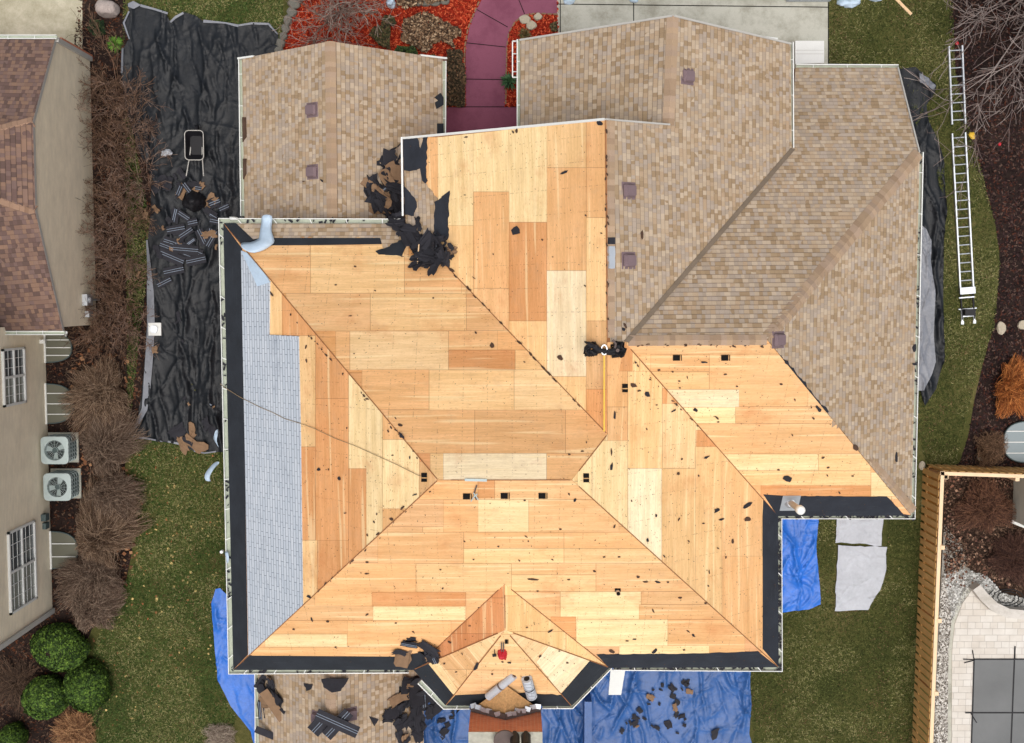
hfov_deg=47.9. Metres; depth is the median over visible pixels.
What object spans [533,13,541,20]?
flat stone
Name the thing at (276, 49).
edging stone
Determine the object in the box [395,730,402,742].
shingle scrap
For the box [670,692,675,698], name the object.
shingle scrap
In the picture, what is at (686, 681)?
shingle scrap
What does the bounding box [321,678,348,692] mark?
shingle scrap
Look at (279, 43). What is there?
edging stone
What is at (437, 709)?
shingle scrap
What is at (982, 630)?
patio
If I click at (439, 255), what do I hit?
shingle scrap
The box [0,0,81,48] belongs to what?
side driveway
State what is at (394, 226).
shingle scrap
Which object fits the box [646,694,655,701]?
shingle scrap
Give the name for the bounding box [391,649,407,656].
shingle scrap
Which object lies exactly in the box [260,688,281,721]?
shingle strip
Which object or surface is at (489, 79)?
walkway joint
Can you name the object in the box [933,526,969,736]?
gravel strip
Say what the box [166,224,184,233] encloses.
shingle strip
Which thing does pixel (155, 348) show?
shingle scrap
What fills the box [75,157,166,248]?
bare bush
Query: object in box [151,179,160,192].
shingle scrap
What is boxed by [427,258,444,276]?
shingle scrap
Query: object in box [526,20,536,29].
flat stone
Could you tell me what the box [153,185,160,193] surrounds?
shingle scrap
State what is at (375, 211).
shingle scrap
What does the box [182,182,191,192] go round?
shingle strip
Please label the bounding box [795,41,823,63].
foam panel
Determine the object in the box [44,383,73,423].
window well
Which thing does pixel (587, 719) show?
covered rail
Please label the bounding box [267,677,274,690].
shingle scrap
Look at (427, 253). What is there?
shingle scrap
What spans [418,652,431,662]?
shingle scrap
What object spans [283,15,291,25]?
edging stone
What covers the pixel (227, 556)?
loose membrane
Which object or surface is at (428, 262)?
shingle scrap
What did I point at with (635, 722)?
shingle scrap
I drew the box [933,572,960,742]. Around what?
gravel stones
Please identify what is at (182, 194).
shingle scrap
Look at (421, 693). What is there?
shingle scrap
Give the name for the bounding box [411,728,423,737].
shingle scrap
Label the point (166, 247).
shingle strip
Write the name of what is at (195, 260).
shingle strip
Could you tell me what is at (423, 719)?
shingle scrap
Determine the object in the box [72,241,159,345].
bare bush
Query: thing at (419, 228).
shingle scrap
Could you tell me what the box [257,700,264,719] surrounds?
shingle scrap
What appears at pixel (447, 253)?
shingle scrap
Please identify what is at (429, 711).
shingle scrap
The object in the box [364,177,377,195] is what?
shingle scrap
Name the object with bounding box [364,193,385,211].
shingle scrap
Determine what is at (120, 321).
bare bush
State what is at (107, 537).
twiggy shrub
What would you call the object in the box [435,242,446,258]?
shingle scrap
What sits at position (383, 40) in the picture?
withered shrub
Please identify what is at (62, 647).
round shrub
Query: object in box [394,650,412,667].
shingle scrap
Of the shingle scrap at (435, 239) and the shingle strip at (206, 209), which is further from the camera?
the shingle strip at (206, 209)
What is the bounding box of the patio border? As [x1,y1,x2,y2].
[948,583,970,742]
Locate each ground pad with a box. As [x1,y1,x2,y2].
[835,519,883,545]
[835,545,886,610]
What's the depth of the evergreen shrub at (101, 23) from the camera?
37.28 m
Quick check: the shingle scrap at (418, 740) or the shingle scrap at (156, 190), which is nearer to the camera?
the shingle scrap at (418, 740)
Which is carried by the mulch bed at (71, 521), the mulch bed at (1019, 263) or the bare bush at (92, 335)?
the bare bush at (92, 335)
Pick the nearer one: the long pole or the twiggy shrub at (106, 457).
the long pole
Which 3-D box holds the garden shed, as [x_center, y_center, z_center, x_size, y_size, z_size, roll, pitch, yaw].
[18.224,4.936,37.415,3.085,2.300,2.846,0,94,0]
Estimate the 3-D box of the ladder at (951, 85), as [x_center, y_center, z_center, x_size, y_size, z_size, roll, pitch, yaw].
[14.490,-9.327,37.531,0.475,0.100,2.516,-4,94,0]
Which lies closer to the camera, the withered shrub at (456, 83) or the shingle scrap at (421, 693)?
the shingle scrap at (421, 693)
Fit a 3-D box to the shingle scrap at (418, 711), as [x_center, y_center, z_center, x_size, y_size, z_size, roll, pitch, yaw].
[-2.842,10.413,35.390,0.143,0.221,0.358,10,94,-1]
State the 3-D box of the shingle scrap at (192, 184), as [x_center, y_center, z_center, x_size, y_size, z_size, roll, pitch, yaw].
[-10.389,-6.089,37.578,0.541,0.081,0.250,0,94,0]
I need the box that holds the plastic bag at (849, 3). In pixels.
[836,0,860,7]
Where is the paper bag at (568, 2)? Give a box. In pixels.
[563,0,574,4]
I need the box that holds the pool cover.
[963,646,1023,742]
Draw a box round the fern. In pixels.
[106,36,122,52]
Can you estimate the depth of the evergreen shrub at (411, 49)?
37.19 m
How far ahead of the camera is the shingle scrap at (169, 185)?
37.59 m
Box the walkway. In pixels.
[447,0,556,107]
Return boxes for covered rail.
[583,692,591,742]
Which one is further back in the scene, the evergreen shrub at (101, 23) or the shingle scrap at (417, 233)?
the evergreen shrub at (101, 23)
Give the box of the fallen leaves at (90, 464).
[70,340,137,641]
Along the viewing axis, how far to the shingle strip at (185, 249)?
37.69 m
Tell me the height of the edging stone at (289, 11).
0.177 m
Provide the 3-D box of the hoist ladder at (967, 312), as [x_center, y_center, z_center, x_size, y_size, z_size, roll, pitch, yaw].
[14.826,-4.673,37.752,0.600,0.280,6.250,-4,94,0]
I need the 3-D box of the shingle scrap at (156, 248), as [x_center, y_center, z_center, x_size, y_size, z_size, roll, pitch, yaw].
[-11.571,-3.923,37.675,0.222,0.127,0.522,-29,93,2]
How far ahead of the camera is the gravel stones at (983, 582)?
38.69 m
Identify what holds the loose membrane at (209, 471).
hanging from the house at (758, 189)
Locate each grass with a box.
[85,0,282,742]
[993,352,1023,418]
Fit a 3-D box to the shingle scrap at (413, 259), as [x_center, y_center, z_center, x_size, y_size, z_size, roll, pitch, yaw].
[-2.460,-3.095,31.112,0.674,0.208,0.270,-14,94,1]
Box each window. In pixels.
[1,347,26,406]
[7,520,37,614]
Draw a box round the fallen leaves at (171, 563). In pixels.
[96,448,219,725]
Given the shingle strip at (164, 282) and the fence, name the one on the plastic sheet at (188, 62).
the shingle strip at (164, 282)
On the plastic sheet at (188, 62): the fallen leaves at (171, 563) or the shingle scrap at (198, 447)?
the shingle scrap at (198, 447)
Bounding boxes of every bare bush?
[60,298,137,372]
[67,4,154,127]
[70,257,158,365]
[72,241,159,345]
[75,66,171,150]
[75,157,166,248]
[77,90,156,176]
[77,201,155,295]
[84,131,177,231]
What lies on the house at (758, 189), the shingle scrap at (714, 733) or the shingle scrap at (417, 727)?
the shingle scrap at (417, 727)
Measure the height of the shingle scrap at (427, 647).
0.309 m
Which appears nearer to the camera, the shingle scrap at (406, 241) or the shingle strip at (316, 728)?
the shingle scrap at (406, 241)
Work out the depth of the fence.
37.68 m
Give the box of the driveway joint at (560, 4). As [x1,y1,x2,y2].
[558,0,828,63]
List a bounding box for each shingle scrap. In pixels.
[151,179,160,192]
[151,346,157,353]
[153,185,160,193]
[153,245,162,258]
[162,176,172,191]
[168,422,187,440]
[171,207,179,223]
[175,183,186,199]
[176,167,187,178]
[176,436,189,455]
[182,434,194,446]
[183,433,207,453]
[185,237,196,244]
[187,181,199,186]
[187,432,196,442]
[189,422,194,434]
[192,181,204,191]
[201,230,217,238]
[201,420,218,437]
[203,416,208,426]
[205,192,218,207]
[206,196,219,208]
[254,674,266,687]
[257,684,265,693]
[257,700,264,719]
[259,697,268,707]
[265,683,274,697]
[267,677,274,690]
[270,687,280,705]
[275,688,283,708]
[304,683,312,690]
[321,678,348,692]
[360,177,383,191]
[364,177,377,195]
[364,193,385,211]
[366,173,377,194]
[369,198,391,213]
[369,716,378,725]
[371,196,392,213]
[373,196,384,212]
[374,189,386,200]
[377,155,383,166]
[377,185,389,200]
[378,168,394,185]
[381,160,398,178]
[382,148,397,164]
[382,715,393,722]
[383,178,404,193]
[383,707,399,720]
[384,208,390,216]
[385,160,404,183]
[385,218,404,226]
[387,692,408,708]
[388,213,404,221]
[389,191,399,201]
[390,143,400,161]
[390,197,404,215]
[391,221,402,231]
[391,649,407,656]
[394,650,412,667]
[394,713,410,731]
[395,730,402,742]
[396,700,407,712]
[397,231,417,245]
[397,703,404,715]
[400,223,416,231]
[400,641,418,647]
[401,675,419,693]
[401,712,413,729]
[401,733,409,742]
[403,736,410,742]
[406,230,419,236]
[406,637,417,641]
[408,261,431,270]
[408,678,424,708]
[409,255,419,262]
[410,678,420,686]
[410,706,424,723]
[411,241,419,248]
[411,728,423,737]
[412,249,429,261]
[412,727,422,742]
[414,720,420,732]
[415,221,421,231]
[416,246,435,257]
[416,640,440,656]
[416,706,421,716]
[417,690,425,696]
[418,228,433,249]
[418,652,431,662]
[420,695,429,709]
[421,255,441,266]
[421,717,426,731]
[425,693,433,702]
[425,704,433,715]
[426,653,439,660]
[426,703,442,719]
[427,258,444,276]
[429,233,438,251]
[429,657,438,664]
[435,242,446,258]
[436,234,445,242]
[436,250,449,267]
[437,718,445,723]
[440,727,449,739]
[442,250,449,262]
[447,243,453,250]
[448,246,457,254]
[511,226,519,234]
[632,720,637,727]
[636,707,642,713]
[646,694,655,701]
[664,720,671,728]
[668,683,676,691]
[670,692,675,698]
[672,703,677,711]
[681,679,689,684]
[685,688,692,693]
[711,728,719,739]
[743,502,752,508]
[783,476,791,481]
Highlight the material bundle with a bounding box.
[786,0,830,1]
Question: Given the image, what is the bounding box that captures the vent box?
[148,323,161,335]
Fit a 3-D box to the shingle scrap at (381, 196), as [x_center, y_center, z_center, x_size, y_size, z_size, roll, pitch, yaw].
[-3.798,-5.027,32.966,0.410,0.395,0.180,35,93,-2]
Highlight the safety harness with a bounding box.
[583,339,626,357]
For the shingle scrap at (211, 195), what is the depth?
37.62 m
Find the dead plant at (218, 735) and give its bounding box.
[202,723,236,742]
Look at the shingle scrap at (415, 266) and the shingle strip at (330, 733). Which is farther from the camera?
the shingle strip at (330, 733)
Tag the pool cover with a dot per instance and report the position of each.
(997, 713)
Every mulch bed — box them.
[0,0,150,742]
[283,0,556,105]
[936,464,1023,639]
[948,0,1023,463]
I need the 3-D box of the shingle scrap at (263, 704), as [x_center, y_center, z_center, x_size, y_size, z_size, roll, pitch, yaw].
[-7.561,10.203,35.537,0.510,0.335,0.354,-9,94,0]
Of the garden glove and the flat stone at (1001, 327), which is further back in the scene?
the flat stone at (1001, 327)
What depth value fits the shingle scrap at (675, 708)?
38.72 m
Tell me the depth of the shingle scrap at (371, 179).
32.93 m
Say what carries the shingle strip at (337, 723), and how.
on the house at (758, 189)
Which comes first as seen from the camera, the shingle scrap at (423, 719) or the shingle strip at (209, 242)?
the shingle scrap at (423, 719)
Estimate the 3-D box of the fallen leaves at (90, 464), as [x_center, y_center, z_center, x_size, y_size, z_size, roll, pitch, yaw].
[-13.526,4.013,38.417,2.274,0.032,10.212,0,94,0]
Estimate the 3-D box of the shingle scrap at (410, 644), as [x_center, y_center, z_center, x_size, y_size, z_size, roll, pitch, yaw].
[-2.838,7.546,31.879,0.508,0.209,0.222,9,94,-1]
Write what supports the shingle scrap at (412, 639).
on the house at (758, 189)
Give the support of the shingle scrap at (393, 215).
on the house at (758, 189)
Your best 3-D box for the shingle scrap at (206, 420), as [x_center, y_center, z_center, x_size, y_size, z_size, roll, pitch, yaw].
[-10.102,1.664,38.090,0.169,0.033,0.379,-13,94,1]
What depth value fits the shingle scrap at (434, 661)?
32.09 m
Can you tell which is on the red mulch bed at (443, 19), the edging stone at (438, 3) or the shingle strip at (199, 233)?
the edging stone at (438, 3)
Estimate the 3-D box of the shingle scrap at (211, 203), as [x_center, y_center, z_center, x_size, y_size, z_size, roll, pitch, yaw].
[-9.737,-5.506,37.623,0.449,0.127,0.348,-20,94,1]
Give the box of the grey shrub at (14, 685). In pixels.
[0,652,39,716]
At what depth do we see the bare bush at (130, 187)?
36.94 m
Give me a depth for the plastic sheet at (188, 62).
37.65 m
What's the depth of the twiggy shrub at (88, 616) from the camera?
38.00 m
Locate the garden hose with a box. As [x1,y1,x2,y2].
[989,589,1023,606]
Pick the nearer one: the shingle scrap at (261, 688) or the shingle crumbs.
the shingle crumbs
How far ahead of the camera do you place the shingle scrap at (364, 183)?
32.91 m
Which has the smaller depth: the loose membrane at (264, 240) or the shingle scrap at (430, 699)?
the loose membrane at (264, 240)
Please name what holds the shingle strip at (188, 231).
on the plastic sheet at (188, 62)
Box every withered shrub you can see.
[369,15,396,49]
[396,0,446,9]
[400,11,461,52]
[446,48,466,107]
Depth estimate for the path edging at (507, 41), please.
37.44 m
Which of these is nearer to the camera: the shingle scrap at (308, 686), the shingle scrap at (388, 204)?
the shingle scrap at (388, 204)
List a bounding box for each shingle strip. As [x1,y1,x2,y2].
[156,276,171,288]
[159,240,190,256]
[160,247,185,264]
[162,236,184,246]
[163,264,184,276]
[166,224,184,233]
[173,244,198,254]
[175,185,182,195]
[177,210,190,220]
[178,226,193,237]
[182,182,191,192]
[182,242,203,255]
[185,253,206,266]
[187,218,197,226]
[194,228,205,245]
[203,206,217,217]
[204,229,218,247]
[209,217,217,224]
[218,203,229,211]
[254,726,272,739]
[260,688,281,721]
[307,720,327,735]
[314,709,359,737]
[322,708,352,739]
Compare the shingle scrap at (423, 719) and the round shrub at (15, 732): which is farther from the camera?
the round shrub at (15, 732)
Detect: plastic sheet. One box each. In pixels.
[121,1,277,453]
[899,67,946,405]
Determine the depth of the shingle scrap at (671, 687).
38.73 m
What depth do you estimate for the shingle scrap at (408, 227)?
31.68 m
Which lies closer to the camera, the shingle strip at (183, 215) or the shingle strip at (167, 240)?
the shingle strip at (183, 215)
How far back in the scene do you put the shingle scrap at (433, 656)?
32.07 m
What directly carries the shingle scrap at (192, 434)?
on the plastic sheet at (188, 62)
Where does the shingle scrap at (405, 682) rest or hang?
on the shingle scrap
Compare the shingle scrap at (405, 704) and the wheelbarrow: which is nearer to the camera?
the shingle scrap at (405, 704)
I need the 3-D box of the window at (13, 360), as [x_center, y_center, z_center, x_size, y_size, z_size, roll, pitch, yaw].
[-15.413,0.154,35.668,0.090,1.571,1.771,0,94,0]
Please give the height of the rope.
4.784 m
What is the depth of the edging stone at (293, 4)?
37.27 m
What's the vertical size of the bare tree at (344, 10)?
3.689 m
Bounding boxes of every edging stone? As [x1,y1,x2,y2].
[274,47,283,51]
[276,38,284,47]
[280,31,287,39]
[281,24,289,32]
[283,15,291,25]
[286,7,296,16]
[287,0,300,8]
[430,1,440,5]
[440,0,449,4]
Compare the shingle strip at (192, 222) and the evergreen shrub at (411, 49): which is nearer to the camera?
the evergreen shrub at (411, 49)
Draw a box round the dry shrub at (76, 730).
[49,707,96,742]
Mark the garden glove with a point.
(971, 134)
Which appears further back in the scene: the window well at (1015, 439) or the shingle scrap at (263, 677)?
the window well at (1015, 439)
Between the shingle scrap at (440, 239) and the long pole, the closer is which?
the long pole
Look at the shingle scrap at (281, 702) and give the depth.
35.04 m
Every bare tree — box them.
[273,0,403,49]
[902,0,1023,218]
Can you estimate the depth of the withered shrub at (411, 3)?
37.13 m
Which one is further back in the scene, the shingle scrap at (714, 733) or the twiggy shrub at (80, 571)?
the shingle scrap at (714, 733)
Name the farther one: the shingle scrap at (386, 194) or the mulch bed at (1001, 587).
the mulch bed at (1001, 587)
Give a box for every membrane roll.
[485,674,516,699]
[521,675,536,700]
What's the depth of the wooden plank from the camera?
37.38 m
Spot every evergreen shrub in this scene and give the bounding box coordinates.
[87,19,105,37]
[394,45,435,55]
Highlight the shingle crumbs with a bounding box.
[236,126,907,694]
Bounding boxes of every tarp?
[211,588,254,742]
[424,668,751,742]
[782,519,820,612]
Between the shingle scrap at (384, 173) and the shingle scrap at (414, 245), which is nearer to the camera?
the shingle scrap at (414, 245)
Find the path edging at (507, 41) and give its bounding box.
[464,1,557,103]
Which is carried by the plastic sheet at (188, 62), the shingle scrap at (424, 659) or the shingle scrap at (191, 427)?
the shingle scrap at (191, 427)
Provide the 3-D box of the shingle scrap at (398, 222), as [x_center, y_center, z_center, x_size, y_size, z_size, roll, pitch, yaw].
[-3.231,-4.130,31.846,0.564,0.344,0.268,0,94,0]
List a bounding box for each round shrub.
[0,721,28,742]
[20,674,68,719]
[29,622,91,672]
[63,658,112,712]
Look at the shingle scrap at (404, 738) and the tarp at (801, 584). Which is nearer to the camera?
the shingle scrap at (404, 738)
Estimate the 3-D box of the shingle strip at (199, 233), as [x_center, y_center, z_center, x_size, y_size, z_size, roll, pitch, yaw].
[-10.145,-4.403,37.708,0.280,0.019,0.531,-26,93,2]
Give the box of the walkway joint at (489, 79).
[448,0,524,106]
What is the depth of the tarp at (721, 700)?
38.85 m
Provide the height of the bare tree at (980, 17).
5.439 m
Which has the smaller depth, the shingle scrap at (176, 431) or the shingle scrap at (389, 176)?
the shingle scrap at (389, 176)
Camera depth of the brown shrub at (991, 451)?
37.98 m
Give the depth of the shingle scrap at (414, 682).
35.34 m
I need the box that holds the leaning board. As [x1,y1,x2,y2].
[608,669,624,694]
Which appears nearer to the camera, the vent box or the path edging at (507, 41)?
the path edging at (507, 41)
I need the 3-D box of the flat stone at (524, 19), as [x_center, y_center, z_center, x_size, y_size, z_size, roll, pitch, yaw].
[0.416,-11.431,37.410,0.390,0.126,0.294,0,94,0]
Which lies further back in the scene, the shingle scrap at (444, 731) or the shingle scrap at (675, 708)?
the shingle scrap at (444, 731)
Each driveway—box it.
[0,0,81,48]
[557,0,827,68]
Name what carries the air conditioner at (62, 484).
on the mulch bed at (71, 521)
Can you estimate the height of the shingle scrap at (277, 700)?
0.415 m
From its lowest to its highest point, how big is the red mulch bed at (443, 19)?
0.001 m
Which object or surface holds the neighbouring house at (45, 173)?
on the lawn at (243, 732)
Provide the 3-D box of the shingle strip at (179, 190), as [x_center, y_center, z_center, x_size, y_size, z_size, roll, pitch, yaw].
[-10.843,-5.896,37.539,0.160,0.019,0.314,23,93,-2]
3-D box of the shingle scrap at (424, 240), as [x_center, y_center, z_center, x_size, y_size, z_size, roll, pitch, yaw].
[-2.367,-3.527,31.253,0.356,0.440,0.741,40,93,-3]
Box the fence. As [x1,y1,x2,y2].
[912,464,1023,742]
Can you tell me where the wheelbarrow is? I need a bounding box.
[184,125,203,175]
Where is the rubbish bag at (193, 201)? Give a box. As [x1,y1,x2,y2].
[182,191,205,211]
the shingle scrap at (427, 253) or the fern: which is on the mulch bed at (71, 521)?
the fern
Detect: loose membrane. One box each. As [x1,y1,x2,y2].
[204,462,218,480]
[214,430,217,445]
[225,551,228,562]
[241,215,274,252]
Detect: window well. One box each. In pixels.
[43,335,72,362]
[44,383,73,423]
[49,531,77,568]
[1003,421,1023,462]
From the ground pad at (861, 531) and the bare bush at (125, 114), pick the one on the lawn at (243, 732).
the ground pad at (861, 531)
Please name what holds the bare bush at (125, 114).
on the mulch bed at (71, 521)
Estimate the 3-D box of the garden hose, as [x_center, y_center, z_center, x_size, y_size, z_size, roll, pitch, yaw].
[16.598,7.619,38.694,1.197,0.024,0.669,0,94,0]
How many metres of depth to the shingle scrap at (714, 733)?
38.79 m
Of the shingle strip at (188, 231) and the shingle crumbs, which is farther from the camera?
the shingle strip at (188, 231)
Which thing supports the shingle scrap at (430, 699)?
on the house at (758, 189)
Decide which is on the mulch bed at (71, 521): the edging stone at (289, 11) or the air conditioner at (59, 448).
the air conditioner at (59, 448)
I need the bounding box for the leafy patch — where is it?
[550,21,557,31]
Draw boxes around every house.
[0,35,99,650]
[218,15,923,742]
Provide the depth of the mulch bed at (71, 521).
38.17 m
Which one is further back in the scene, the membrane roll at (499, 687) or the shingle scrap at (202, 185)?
the shingle scrap at (202, 185)
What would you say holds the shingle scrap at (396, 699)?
on the house at (758, 189)
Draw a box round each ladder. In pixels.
[948,45,965,124]
[951,132,976,323]
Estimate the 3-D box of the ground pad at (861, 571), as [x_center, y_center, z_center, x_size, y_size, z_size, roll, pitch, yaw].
[11.689,6.923,38.583,1.716,0.102,2.251,0,94,0]
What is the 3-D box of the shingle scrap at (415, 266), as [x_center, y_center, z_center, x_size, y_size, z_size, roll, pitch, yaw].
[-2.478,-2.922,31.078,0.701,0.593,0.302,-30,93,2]
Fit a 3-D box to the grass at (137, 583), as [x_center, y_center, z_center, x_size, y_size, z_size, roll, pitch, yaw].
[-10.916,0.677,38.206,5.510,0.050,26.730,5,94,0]
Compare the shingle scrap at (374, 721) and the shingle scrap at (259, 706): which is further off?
the shingle scrap at (259, 706)
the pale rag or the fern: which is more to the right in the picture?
the pale rag
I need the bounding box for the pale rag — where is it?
[161,149,172,155]
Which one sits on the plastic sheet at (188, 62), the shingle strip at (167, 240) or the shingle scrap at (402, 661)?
the shingle strip at (167, 240)
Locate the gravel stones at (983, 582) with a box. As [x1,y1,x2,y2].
[944,569,1023,618]
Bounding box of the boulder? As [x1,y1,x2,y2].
[95,0,119,17]
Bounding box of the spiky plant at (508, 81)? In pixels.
[501,71,516,90]
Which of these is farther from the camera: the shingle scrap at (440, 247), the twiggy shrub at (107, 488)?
the twiggy shrub at (107, 488)
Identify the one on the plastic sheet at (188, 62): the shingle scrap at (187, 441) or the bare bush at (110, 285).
the shingle scrap at (187, 441)
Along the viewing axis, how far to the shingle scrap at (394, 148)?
33.55 m
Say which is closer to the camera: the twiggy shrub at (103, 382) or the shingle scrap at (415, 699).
the shingle scrap at (415, 699)
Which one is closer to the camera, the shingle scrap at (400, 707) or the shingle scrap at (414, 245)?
the shingle scrap at (414, 245)
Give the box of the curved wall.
[969,582,1023,618]
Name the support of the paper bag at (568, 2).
on the driveway at (790, 24)
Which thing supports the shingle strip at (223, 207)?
on the plastic sheet at (188, 62)
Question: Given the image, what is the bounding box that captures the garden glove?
[968,132,974,138]
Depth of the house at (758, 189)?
30.44 m
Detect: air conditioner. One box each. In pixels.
[41,432,78,463]
[43,468,81,500]
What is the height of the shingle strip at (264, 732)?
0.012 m
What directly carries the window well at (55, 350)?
on the mulch bed at (71, 521)
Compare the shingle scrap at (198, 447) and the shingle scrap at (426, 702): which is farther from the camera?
the shingle scrap at (198, 447)
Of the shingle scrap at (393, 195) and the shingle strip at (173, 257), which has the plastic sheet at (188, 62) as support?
the shingle strip at (173, 257)
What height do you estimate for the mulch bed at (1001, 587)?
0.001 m
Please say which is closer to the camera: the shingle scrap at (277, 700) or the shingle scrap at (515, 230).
the shingle scrap at (515, 230)
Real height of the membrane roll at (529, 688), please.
0.657 m
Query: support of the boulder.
on the mulch bed at (71, 521)
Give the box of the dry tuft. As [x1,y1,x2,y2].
[519,28,530,38]
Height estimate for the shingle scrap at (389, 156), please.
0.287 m
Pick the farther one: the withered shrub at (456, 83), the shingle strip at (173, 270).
the shingle strip at (173, 270)
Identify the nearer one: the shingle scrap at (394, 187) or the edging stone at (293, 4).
the shingle scrap at (394, 187)
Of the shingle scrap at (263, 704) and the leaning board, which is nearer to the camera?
the leaning board
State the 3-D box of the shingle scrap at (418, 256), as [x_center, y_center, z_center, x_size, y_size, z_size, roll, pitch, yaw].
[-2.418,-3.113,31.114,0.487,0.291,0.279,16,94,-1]
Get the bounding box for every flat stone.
[519,15,530,23]
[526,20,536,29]
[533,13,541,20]
[919,461,924,469]
[997,321,1005,334]
[1017,320,1023,328]
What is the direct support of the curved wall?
on the patio
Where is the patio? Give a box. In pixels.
[951,591,1023,742]
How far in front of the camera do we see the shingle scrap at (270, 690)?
35.17 m
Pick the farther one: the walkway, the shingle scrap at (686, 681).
the shingle scrap at (686, 681)
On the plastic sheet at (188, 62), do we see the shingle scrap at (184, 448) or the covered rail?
the shingle scrap at (184, 448)
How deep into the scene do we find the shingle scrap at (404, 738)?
35.30 m
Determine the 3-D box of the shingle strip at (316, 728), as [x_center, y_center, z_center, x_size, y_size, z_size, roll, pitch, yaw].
[-5.635,10.341,33.728,0.420,0.019,0.597,43,93,-3]
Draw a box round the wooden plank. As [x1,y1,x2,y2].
[895,0,911,14]
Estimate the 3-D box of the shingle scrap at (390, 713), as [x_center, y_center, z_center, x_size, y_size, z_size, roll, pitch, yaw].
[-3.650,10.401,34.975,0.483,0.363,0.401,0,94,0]
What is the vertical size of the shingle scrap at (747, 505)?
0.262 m
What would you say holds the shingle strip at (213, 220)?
on the plastic sheet at (188, 62)
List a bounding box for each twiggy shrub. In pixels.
[50,550,125,623]
[58,354,131,446]
[69,560,129,633]
[74,467,153,569]
[77,389,151,478]
[85,472,146,528]
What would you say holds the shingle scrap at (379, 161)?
on the house at (758, 189)
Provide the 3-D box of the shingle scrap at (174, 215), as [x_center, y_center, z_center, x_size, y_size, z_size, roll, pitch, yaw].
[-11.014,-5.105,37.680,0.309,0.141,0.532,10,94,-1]
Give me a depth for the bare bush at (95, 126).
36.76 m
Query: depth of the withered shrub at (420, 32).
37.19 m
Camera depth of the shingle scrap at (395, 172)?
33.29 m
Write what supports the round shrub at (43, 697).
on the mulch bed at (71, 521)
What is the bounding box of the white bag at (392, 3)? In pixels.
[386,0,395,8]
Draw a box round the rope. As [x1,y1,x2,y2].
[221,384,421,476]
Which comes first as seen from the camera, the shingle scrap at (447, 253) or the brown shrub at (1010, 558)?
the shingle scrap at (447, 253)
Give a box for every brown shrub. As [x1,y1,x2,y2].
[951,477,1016,535]
[972,429,1008,467]
[982,530,1023,585]
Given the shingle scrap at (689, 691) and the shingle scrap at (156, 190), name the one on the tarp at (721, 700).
the shingle scrap at (689, 691)
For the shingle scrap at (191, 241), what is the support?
on the plastic sheet at (188, 62)
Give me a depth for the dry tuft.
37.27 m
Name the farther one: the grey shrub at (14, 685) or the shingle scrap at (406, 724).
the grey shrub at (14, 685)
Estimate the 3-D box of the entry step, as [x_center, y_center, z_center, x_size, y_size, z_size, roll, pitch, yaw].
[-0.959,-7.532,37.626,2.398,0.170,2.097,0,94,0]
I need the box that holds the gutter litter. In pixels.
[219,150,921,672]
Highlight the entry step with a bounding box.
[446,108,516,132]
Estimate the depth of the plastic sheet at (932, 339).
37.79 m
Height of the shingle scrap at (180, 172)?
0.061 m
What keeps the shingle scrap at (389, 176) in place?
on the house at (758, 189)
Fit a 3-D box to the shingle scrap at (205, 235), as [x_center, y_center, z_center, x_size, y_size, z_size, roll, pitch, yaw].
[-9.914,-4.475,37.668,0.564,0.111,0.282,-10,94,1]
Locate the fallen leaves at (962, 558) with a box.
[944,476,1010,588]
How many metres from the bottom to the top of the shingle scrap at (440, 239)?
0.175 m
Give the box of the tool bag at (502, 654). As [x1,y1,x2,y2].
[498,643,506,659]
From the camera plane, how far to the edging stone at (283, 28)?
37.32 m
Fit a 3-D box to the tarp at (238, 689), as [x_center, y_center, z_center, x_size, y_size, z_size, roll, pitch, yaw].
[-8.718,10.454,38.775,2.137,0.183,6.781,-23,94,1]
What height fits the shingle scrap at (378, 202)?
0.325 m
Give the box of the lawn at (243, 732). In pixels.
[87,0,998,742]
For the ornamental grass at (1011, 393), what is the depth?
37.72 m
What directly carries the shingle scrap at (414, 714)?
on the house at (758, 189)
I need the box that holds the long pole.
[601,344,607,431]
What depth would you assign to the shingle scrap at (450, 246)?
30.84 m
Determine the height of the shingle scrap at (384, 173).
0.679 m
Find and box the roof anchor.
[465,479,486,501]
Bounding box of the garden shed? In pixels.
[1011,478,1023,527]
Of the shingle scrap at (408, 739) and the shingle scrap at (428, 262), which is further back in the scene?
the shingle scrap at (408, 739)

